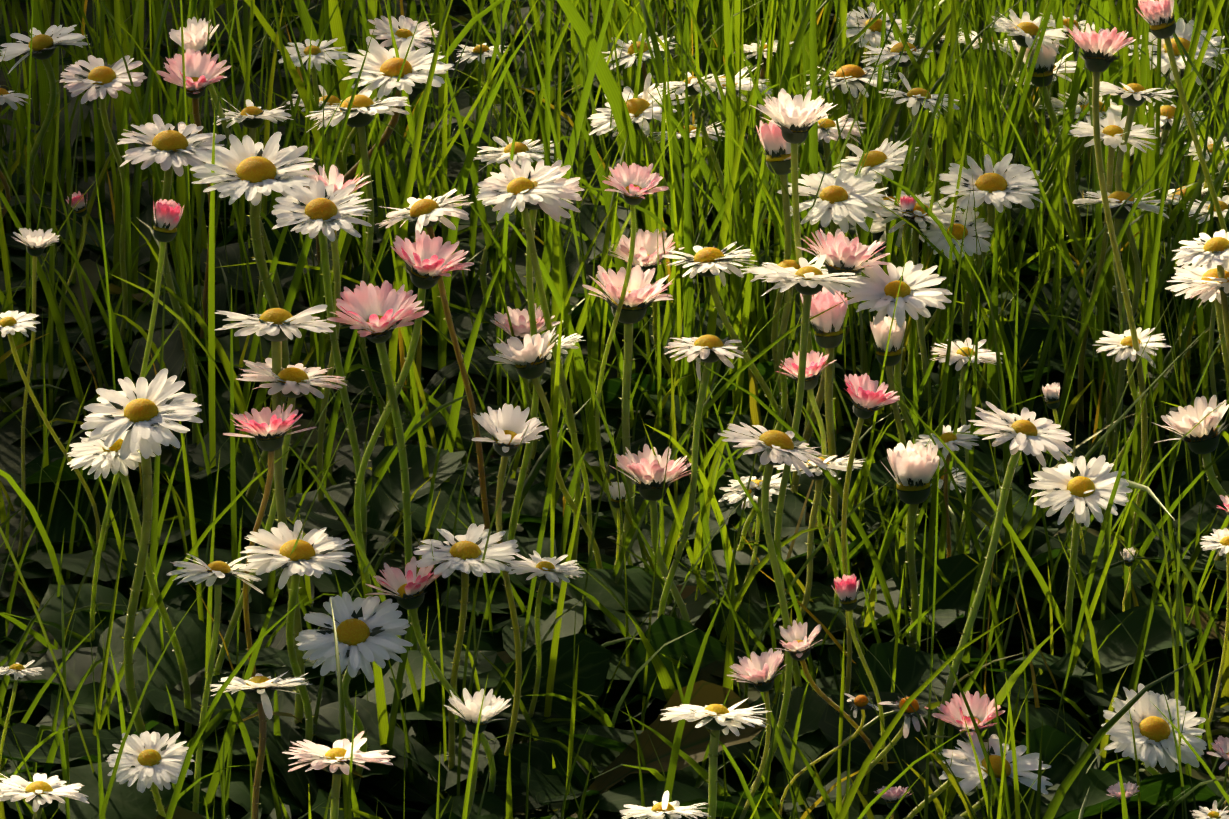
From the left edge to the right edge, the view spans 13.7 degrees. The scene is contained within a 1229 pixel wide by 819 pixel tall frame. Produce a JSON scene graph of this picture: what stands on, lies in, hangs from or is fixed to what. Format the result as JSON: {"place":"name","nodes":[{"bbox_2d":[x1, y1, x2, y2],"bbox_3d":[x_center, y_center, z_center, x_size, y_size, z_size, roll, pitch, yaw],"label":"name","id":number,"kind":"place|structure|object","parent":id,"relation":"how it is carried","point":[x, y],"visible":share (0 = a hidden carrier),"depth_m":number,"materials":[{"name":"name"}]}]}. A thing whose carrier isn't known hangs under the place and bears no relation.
{"place":"outdoors","nodes":[
{"label":"outdoors","id":0,"kind":"place"},
{"bbox_2d":[0,0,1228,818],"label":"ground","id":1,"kind":"structure","parent":0,"point":[9,447],"depth_m":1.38,"materials":[{"name":"green plant"}]},
{"bbox_2d":[0,773,88,818],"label":"daisy","id":2,"kind":"object","parent":1,"relation":"on","point":[39,792],"visible":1,"depth_m":0.90,"materials":[{"name":"white plant"}]},
{"bbox_2d":[117,114,225,442],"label":"daisy","id":3,"kind":"object","parent":1,"relation":"on","point":[168,147],"visible":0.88,"depth_m":1.24,"materials":[{"name":"white plant"}]},
{"bbox_2d":[169,17,293,340],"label":"daisy","id":4,"kind":"object","parent":1,"relation":"on","point":[195,33],"visible":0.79,"depth_m":1.32,"materials":[{"name":"white plant"}]},
{"bbox_2d":[490,303,559,479],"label":"daisy","id":5,"kind":"object","parent":1,"relation":"on","point":[520,322],"visible":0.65,"depth_m":1.25,"materials":[{"name":"pink plant"}]},
{"bbox_2d":[0,0,1228,818],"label":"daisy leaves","id":6,"kind":"object","parent":1,"relation":"on","point":[615,789],"visible":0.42,"depth_m":1.16,"materials":[{"name":"green plant"}]},
{"bbox_2d":[13,228,59,575],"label":"daisy","id":7,"kind":"object","parent":6,"relation":"on","point":[38,242],"visible":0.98,"depth_m":1.19,"materials":[{"name":"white plant"}]},
{"bbox_2d":[0,25,89,256],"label":"daisy","id":8,"kind":"object","parent":6,"relation":"on","point":[44,46],"visible":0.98,"depth_m":1.41,"materials":[{"name":"white plant"}]},
{"bbox_2d":[0,310,99,583],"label":"daisy","id":9,"kind":"object","parent":6,"relation":"on","point":[11,322],"visible":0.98,"depth_m":1.15,"materials":[{"name":"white plant"}]},
{"bbox_2d":[60,55,146,351],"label":"daisy","id":10,"kind":"object","parent":6,"relation":"on","point":[96,78],"visible":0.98,"depth_m":1.30,"materials":[{"name":"white plant"}]},
{"bbox_2d":[67,430,191,740],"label":"daisy","id":11,"kind":"object","parent":6,"relation":"on","point":[98,456],"visible":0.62,"depth_m":1.06,"materials":[{"name":"white plant"}]},
{"bbox_2d":[89,199,183,640],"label":"daisy","id":12,"kind":"object","parent":6,"relation":"on","point":[166,219],"visible":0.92,"depth_m":1.11,"materials":[{"name":"green plant"}]},
{"bbox_2d":[81,368,202,737],"bbox_3d":[-0.096,0.043,1.058,0.025,0.101,0.025,0,20,0],"label":"daisy","id":13,"kind":"object","parent":6,"relation":"on","point":[143,413],"visible":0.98,"depth_m":1.04,"materials":[{"name":"white plant"}]},
{"bbox_2d":[107,731,193,816],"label":"daisy","id":14,"kind":"object","parent":6,"relation":"on","point":[153,761],"visible":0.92,"depth_m":1.00,"materials":[{"name":"white plant"}]},
{"bbox_2d":[157,48,230,347],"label":"daisy","id":15,"kind":"object","parent":6,"relation":"on","point":[203,72],"visible":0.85,"depth_m":1.29,"materials":[{"name":"pink plant"}]},
{"bbox_2d":[167,554,269,813],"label":"daisy","id":16,"kind":"object","parent":6,"relation":"on","point":[223,574],"visible":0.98,"depth_m":1.04,"materials":[{"name":"white plant"}]},
{"bbox_2d":[213,98,293,311],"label":"daisy","id":17,"kind":"object","parent":6,"relation":"on","point":[251,116],"visible":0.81,"depth_m":1.32,"materials":[{"name":"white plant"}]},
{"bbox_2d":[190,132,317,541],"bbox_3d":[-0.083,-0.011,1.199,0.030,0.105,0.030,0,20,0],"label":"daisy","id":18,"kind":"object","parent":6,"relation":"on","point":[251,171],"visible":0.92,"depth_m":1.19,"materials":[{"name":"white plant"}]},
{"bbox_2d":[210,672,309,818],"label":"daisy","id":19,"kind":"object","parent":6,"relation":"on","point":[259,689],"visible":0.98,"depth_m":1.00,"materials":[{"name":"white plant"}]},
{"bbox_2d":[223,404,315,677],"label":"daisy","id":20,"kind":"object","parent":6,"relation":"on","point":[268,430],"visible":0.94,"depth_m":1.05,"materials":[{"name":"pink plant"}]},
{"bbox_2d":[215,305,335,722],"bbox_3d":[-0.071,0.031,1.081,0.026,0.107,0.037,0,20,0],"label":"daisy","id":21,"kind":"object","parent":6,"relation":"on","point":[276,327],"visible":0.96,"depth_m":1.07,"materials":[{"name":"white plant"}]},
{"bbox_2d":[213,358,346,675],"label":"daisy","id":22,"kind":"object","parent":6,"relation":"on","point":[297,380],"visible":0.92,"depth_m":1.07,"materials":[{"name":"white plant"}]},
{"bbox_2d":[240,520,355,748],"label":"daisy","id":23,"kind":"object","parent":6,"relation":"on","point":[311,554],"visible":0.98,"depth_m":1.04,"materials":[{"name":"white plant"}]},
{"bbox_2d":[278,38,347,169],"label":"daisy","id":24,"kind":"object","parent":6,"relation":"on","point":[317,56],"visible":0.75,"depth_m":1.40,"materials":[{"name":"white plant"}]},
{"bbox_2d":[272,180,371,574],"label":"daisy","id":25,"kind":"object","parent":6,"relation":"on","point":[321,210],"visible":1,"depth_m":1.14,"materials":[{"name":"white plant"}]},
{"bbox_2d":[300,165,370,500],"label":"daisy","id":26,"kind":"object","parent":6,"relation":"on","point":[336,178],"visible":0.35,"depth_m":1.19,"materials":[{"name":"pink plant"}]},
{"bbox_2d":[282,731,394,818],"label":"daisy","id":27,"kind":"object","parent":6,"relation":"on","point":[335,760],"visible":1,"depth_m":0.92,"materials":[{"name":"white plant"}]},
{"bbox_2d":[295,592,412,791],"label":"daisy","id":28,"kind":"object","parent":6,"relation":"on","point":[369,628],"visible":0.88,"depth_m":1.03,"materials":[{"name":"white plant"}]},
{"bbox_2d":[305,90,409,412],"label":"daisy","id":29,"kind":"object","parent":6,"relation":"on","point":[359,119],"visible":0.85,"depth_m":1.28,"materials":[{"name":"white plant"}]},
{"bbox_2d":[327,280,428,649],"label":"daisy","id":30,"kind":"object","parent":6,"relation":"on","point":[378,314],"visible":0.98,"depth_m":1.09,"materials":[{"name":"pink plant"}]},
{"bbox_2d":[314,36,453,324],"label":"daisy","id":31,"kind":"object","parent":6,"relation":"on","point":[382,66],"visible":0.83,"depth_m":1.31,"materials":[{"name":"white plant"}]},
{"bbox_2d":[340,15,438,226],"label":"daisy","id":32,"kind":"object","parent":6,"relation":"on","point":[403,28],"visible":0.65,"depth_m":1.42,"materials":[{"name":"white plant"}]},
{"bbox_2d":[352,230,473,596],"bbox_3d":[-0.044,0.013,1.129,0.028,0.108,0.018,0,20,0],"label":"daisy","id":33,"kind":"object","parent":6,"relation":"on","point":[428,260],"visible":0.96,"depth_m":1.12,"materials":[{"name":"pink plant"}]},
{"bbox_2d":[365,556,496,792],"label":"daisy","id":34,"kind":"object","parent":6,"relation":"on","point":[409,591],"visible":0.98,"depth_m":1.04,"materials":[{"name":"pink plant"}]},
{"bbox_2d":[378,189,491,532],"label":"daisy","id":35,"kind":"object","parent":6,"relation":"on","point":[427,212],"visible":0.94,"depth_m":1.17,"materials":[{"name":"white plant"}]},
{"bbox_2d":[413,524,519,796],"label":"daisy","id":36,"kind":"object","parent":6,"relation":"on","point":[463,554],"visible":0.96,"depth_m":1.04,"materials":[{"name":"white plant"}]},
{"bbox_2d":[444,688,510,818],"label":"daisy","id":37,"kind":"object","parent":6,"relation":"on","point":[493,706],"visible":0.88,"depth_m":0.99,"materials":[{"name":"white plant"}]},
{"bbox_2d":[471,403,548,755],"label":"daisy","id":38,"kind":"object","parent":6,"relation":"on","point":[506,428],"visible":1,"depth_m":1.05,"materials":[{"name":"white plant"}]},
{"bbox_2d":[474,136,553,307],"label":"daisy","id":39,"kind":"object","parent":6,"relation":"on","point":[523,150],"visible":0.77,"depth_m":1.34,"materials":[{"name":"white plant"}]},
{"bbox_2d":[476,160,582,565],"bbox_3d":[-0.019,-0.003,1.167,0.020,0.112,0.035,3,20,9],"label":"daisy","id":40,"kind":"object","parent":6,"relation":"on","point":[518,191],"visible":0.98,"depth_m":1.15,"materials":[{"name":"white plant"}]},
{"bbox_2d":[488,326,602,568],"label":"daisy","id":41,"kind":"object","parent":6,"relation":"on","point":[527,360],"visible":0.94,"depth_m":1.14,"materials":[{"name":"white plant"}]},
{"bbox_2d":[507,550,584,742],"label":"daisy","id":42,"kind":"object","parent":6,"relation":"on","point":[544,569],"visible":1,"depth_m":1.08,"materials":[{"name":"white plant"}]},
{"bbox_2d":[582,265,673,569],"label":"daisy","id":43,"kind":"object","parent":6,"relation":"on","point":[641,295],"visible":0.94,"depth_m":1.17,"materials":[{"name":"pink plant"}]},
{"bbox_2d":[593,162,668,565],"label":"daisy","id":44,"kind":"object","parent":6,"relation":"on","point":[634,183],"visible":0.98,"depth_m":1.15,"materials":[{"name":"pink plant"}]},
{"bbox_2d":[587,73,683,208],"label":"daisy","id":45,"kind":"object","parent":6,"relation":"on","point":[642,102],"visible":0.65,"depth_m":1.38,"materials":[{"name":"white plant"}]},
{"bbox_2d":[608,229,684,420],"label":"daisy","id":46,"kind":"object","parent":6,"relation":"on","point":[645,255],"visible":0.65,"depth_m":1.27,"materials":[{"name":"plant"}]},
{"bbox_2d":[609,444,691,623],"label":"daisy","id":47,"kind":"object","parent":6,"relation":"on","point":[645,470],"visible":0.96,"depth_m":1.12,"materials":[{"name":"pink plant"}]},
{"bbox_2d":[656,72,740,328],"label":"daisy","id":48,"kind":"object","parent":6,"relation":"on","point":[694,89],"visible":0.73,"depth_m":1.32,"materials":[{"name":"white plant"}]},
{"bbox_2d":[657,335,743,618],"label":"daisy","id":49,"kind":"object","parent":6,"relation":"on","point":[708,350],"visible":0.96,"depth_m":1.12,"materials":[{"name":"white plant"}]},
{"bbox_2d":[662,242,781,431],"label":"daisy","id":50,"kind":"object","parent":6,"relation":"on","point":[710,263],"visible":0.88,"depth_m":1.23,"materials":[{"name":"white plant"}]},
{"bbox_2d":[727,648,784,818],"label":"daisy","id":51,"kind":"object","parent":6,"relation":"on","point":[758,672],"visible":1,"depth_m":1.02,"materials":[{"name":"pink plant"}]},
{"bbox_2d":[718,422,827,789],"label":"daisy","id":52,"kind":"object","parent":6,"relation":"on","point":[771,448],"visible":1,"depth_m":1.05,"materials":[{"name":"white plant"}]},
{"bbox_2d":[756,119,793,427],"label":"daisy","id":53,"kind":"object","parent":6,"relation":"on","point":[776,146],"visible":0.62,"depth_m":1.24,"materials":[{"name":"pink plant"}]},
{"bbox_2d":[740,253,827,471],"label":"daisy","id":54,"kind":"object","parent":6,"relation":"on","point":[780,351],"visible":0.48,"depth_m":1.21,"materials":[{"name":"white plant"}]},
{"bbox_2d":[750,88,837,434],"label":"daisy","id":55,"kind":"object","parent":6,"relation":"on","point":[796,118],"visible":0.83,"depth_m":1.20,"materials":[{"name":"white plant"}]},
{"bbox_2d":[777,350,838,607],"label":"daisy","id":56,"kind":"object","parent":6,"relation":"on","point":[814,362],"visible":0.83,"depth_m":1.15,"materials":[{"name":"pink plant"}]},
{"bbox_2d":[755,254,865,687],"bbox_3d":[0.042,0.019,1.111,0.024,0.109,0.023,-10,22,-25],"label":"daisy","id":57,"kind":"object","parent":6,"relation":"on","point":[807,280],"visible":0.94,"depth_m":1.09,"materials":[{"name":"white plant"}]},
{"bbox_2d":[774,455,864,655],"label":"daisy","id":58,"kind":"object","parent":6,"relation":"on","point":[836,464],"visible":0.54,"depth_m":1.14,"materials":[{"name":"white plant"}]},
{"bbox_2d":[800,286,847,587],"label":"daisy","id":59,"kind":"object","parent":6,"relation":"on","point":[828,327],"visible":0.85,"depth_m":1.16,"materials":[{"name":"pink plant"}]},
{"bbox_2d":[774,620,878,804],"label":"daisy","id":60,"kind":"object","parent":6,"relation":"on","point":[798,646],"visible":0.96,"depth_m":1.04,"materials":[{"name":"white plant"}]},
{"bbox_2d":[777,169,887,378],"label":"daisy","id":61,"kind":"object","parent":6,"relation":"on","point":[843,198],"visible":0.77,"depth_m":1.26,"materials":[{"name":"white plant"}]},
{"bbox_2d":[790,229,889,493],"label":"daisy","id":62,"kind":"object","parent":6,"relation":"on","point":[842,252],"visible":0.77,"depth_m":1.19,"materials":[{"name":"pink plant"}]},
{"bbox_2d":[818,113,864,173],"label":"daisy","id":63,"kind":"object","parent":6,"relation":"on","point":[830,125],"visible":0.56,"depth_m":1.37,"materials":[{"name":"white plant"}]},
{"bbox_2d":[806,64,897,156],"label":"daisy","id":64,"kind":"object","parent":6,"relation":"on","point":[857,78],"visible":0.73,"depth_m":1.40,"materials":[{"name":"white plant"}]},
{"bbox_2d":[832,373,899,753],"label":"daisy","id":65,"kind":"object","parent":6,"relation":"on","point":[866,400],"visible":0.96,"depth_m":1.05,"materials":[{"name":"pink plant"}]},
{"bbox_2d":[831,574,900,818],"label":"daisy","id":66,"kind":"object","parent":6,"relation":"on","point":[846,587],"visible":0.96,"depth_m":1.04,"materials":[{"name":"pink plant"}]},
{"bbox_2d":[830,138,918,263],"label":"daisy","id":67,"kind":"object","parent":6,"relation":"on","point":[884,157],"visible":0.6,"depth_m":1.30,"materials":[{"name":"white plant"}]},
{"bbox_2d":[842,695,927,805],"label":"daisy","id":68,"kind":"object","parent":6,"relation":"on","point":[909,712],"visible":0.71,"depth_m":1.03,"materials":[{"name":"green plant"}]},
{"bbox_2d":[870,316,920,534],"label":"daisy","id":69,"kind":"object","parent":6,"relation":"on","point":[880,330],"visible":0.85,"depth_m":1.19,"materials":[{"name":"white plant"}]},
{"bbox_2d":[844,260,951,496],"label":"daisy","id":70,"kind":"object","parent":6,"relation":"on","point":[879,289],"visible":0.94,"depth_m":1.18,"materials":[{"name":"white plant"}]},
{"bbox_2d":[861,40,939,287],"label":"daisy","id":71,"kind":"object","parent":6,"relation":"on","point":[894,49],"visible":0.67,"depth_m":1.33,"materials":[{"name":"white plant"}]},
{"bbox_2d":[881,440,939,648],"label":"daisy","id":72,"kind":"object","parent":6,"relation":"on","point":[914,467],"visible":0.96,"depth_m":1.12,"materials":[{"name":"white plant"}]},
{"bbox_2d":[874,191,962,424],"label":"daisy","id":73,"kind":"object","parent":6,"relation":"on","point":[918,219],"visible":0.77,"depth_m":1.27,"materials":[{"name":"white plant"}]},
{"bbox_2d":[879,72,959,363],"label":"daisy","id":74,"kind":"object","parent":6,"relation":"on","point":[914,98],"visible":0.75,"depth_m":1.29,"materials":[{"name":"white plant"}]},
{"bbox_2d":[916,425,978,556],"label":"daisy","id":75,"kind":"object","parent":6,"relation":"on","point":[950,439],"visible":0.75,"depth_m":1.17,"materials":[{"name":"white plant"}]},
{"bbox_2d":[905,691,1004,818],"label":"daisy","id":76,"kind":"object","parent":6,"relation":"on","point":[983,710],"visible":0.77,"depth_m":1.03,"materials":[{"name":"pink plant"}]},
{"bbox_2d":[916,205,993,355],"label":"daisy","id":77,"kind":"object","parent":6,"relation":"on","point":[933,234],"visible":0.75,"depth_m":1.26,"materials":[{"name":"white plant"}]},
{"bbox_2d":[930,338,1002,550],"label":"daisy","id":78,"kind":"object","parent":6,"relation":"on","point":[958,355],"visible":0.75,"depth_m":1.18,"materials":[{"name":"white plant"}]},
{"bbox_2d":[939,153,1042,386],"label":"daisy","id":79,"kind":"object","parent":6,"relation":"on","point":[999,185],"visible":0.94,"depth_m":1.26,"materials":[{"name":"white plant"}]},
{"bbox_2d":[938,731,1052,818],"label":"daisy","id":80,"kind":"object","parent":6,"relation":"on","point":[961,767],"visible":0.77,"depth_m":1.02,"materials":[{"name":"white plant"}]},
{"bbox_2d":[933,401,1072,760],"bbox_3d":[0.078,0.043,1.075,0.037,0.089,0.022,-10,22,-25],"label":"daisy","id":81,"kind":"object","parent":6,"relation":"on","point":[1026,433],"visible":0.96,"depth_m":1.06,"materials":[{"name":"white plant"}]},
{"bbox_2d":[974,8,1067,263],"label":"daisy","id":82,"kind":"object","parent":6,"relation":"on","point":[1023,31],"visible":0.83,"depth_m":1.35,"materials":[{"name":"white plant"}]},
{"bbox_2d":[1014,37,1080,276],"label":"daisy","id":83,"kind":"object","parent":6,"relation":"on","point":[1046,60],"visible":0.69,"depth_m":1.36,"materials":[{"name":"plant"}]},
{"bbox_2d":[1029,455,1131,654],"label":"daisy","id":84,"kind":"object","parent":6,"relation":"on","point":[1080,485],"visible":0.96,"depth_m":1.07,"materials":[{"name":"white plant"}]},
{"bbox_2d":[1067,23,1148,544],"bbox_3d":[0.113,-0.022,1.184,0.016,0.137,0.027,-7,21,-18],"label":"daisy","id":85,"kind":"object","parent":6,"relation":"on","point":[1100,47],"visible":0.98,"depth_m":1.17,"materials":[{"name":"green plant"}]},
{"bbox_2d":[1069,110,1156,424],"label":"daisy","id":86,"kind":"object","parent":6,"relation":"on","point":[1111,131],"visible":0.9,"depth_m":1.26,"materials":[{"name":"white plant"}]},
{"bbox_2d":[1072,188,1168,458],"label":"daisy","id":87,"kind":"object","parent":6,"relation":"on","point":[1116,199],"visible":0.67,"depth_m":1.25,"materials":[{"name":"green plant"}]},
{"bbox_2d":[1089,81,1174,446],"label":"daisy","id":88,"kind":"object","parent":6,"relation":"on","point":[1132,95],"visible":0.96,"depth_m":1.25,"materials":[{"name":"white plant"}]},
{"bbox_2d":[1096,327,1170,527],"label":"daisy","id":89,"kind":"object","parent":6,"relation":"on","point":[1122,344],"visible":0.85,"depth_m":1.19,"materials":[{"name":"white plant"}]},
{"bbox_2d":[1101,683,1206,774],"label":"daisy","id":90,"kind":"object","parent":6,"relation":"on","point":[1153,734],"visible":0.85,"depth_m":1.04,"materials":[{"name":"white plant"}]},
{"bbox_2d":[1128,18,1228,272],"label":"daisy","id":91,"kind":"object","parent":6,"relation":"on","point":[1183,31],"visible":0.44,"depth_m":1.38,"materials":[{"name":"white plant"}]},
{"bbox_2d":[1135,0,1227,232],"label":"daisy","id":92,"kind":"object","parent":6,"relation":"on","point":[1160,19],"visible":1,"depth_m":1.18,"materials":[{"name":"green plant"}]},
{"bbox_2d":[1155,395,1228,497],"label":"daisy","id":93,"kind":"object","parent":6,"relation":"on","point":[1202,437],"visible":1,"depth_m":1.15,"materials":[{"name":"white plant"}]},
{"bbox_2d":[1165,261,1228,398],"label":"daisy","id":94,"kind":"object","parent":6,"relation":"on","point":[1187,276],"visible":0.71,"depth_m":1.17,"materials":[{"name":"white plant"}]},
{"bbox_2d":[1171,229,1228,577],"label":"daisy","id":95,"kind":"object","parent":6,"relation":"on","point":[1213,251],"visible":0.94,"depth_m":1.14,"materials":[{"name":"white plant"}]},
{"bbox_2d":[1200,528,1228,749],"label":"daisy","id":96,"kind":"object","parent":6,"relation":"on","point":[1219,538],"visible":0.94,"depth_m":1.08,"materials":[{"name":"white plant"}]},
{"bbox_2d":[0,0,1228,480],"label":"grass","id":97,"kind":"structure","parent":1,"relation":"on","point":[592,62],"depth_m":1.34,"materials":[{"name":"green plant"}]},
{"bbox_2d":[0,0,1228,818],"bbox_3d":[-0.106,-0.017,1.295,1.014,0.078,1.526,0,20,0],"label":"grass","id":98,"kind":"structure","parent":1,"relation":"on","point":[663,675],"depth_m":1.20,"materials":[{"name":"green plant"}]},
{"bbox_2d":[620,790,710,818],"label":"daisy","id":99,"kind":"object","parent":1,"relation":"on","point":[664,809],"visible":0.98,"depth_m":0.90,"materials":[{"name":"white plant"}]},
{"bbox_2d":[660,698,771,818],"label":"daisy","id":100,"kind":"object","parent":1,"relation":"on","point":[716,719],"visible":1,"depth_m":0.93,"materials":[{"name":"white plant"}]},
{"bbox_2d":[838,2,910,158],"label":"daisy","id":101,"kind":"object","parent":1,"relation":"on","point":[872,36],"visible":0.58,"depth_m":1.43,"materials":[{"name":"white plant"}]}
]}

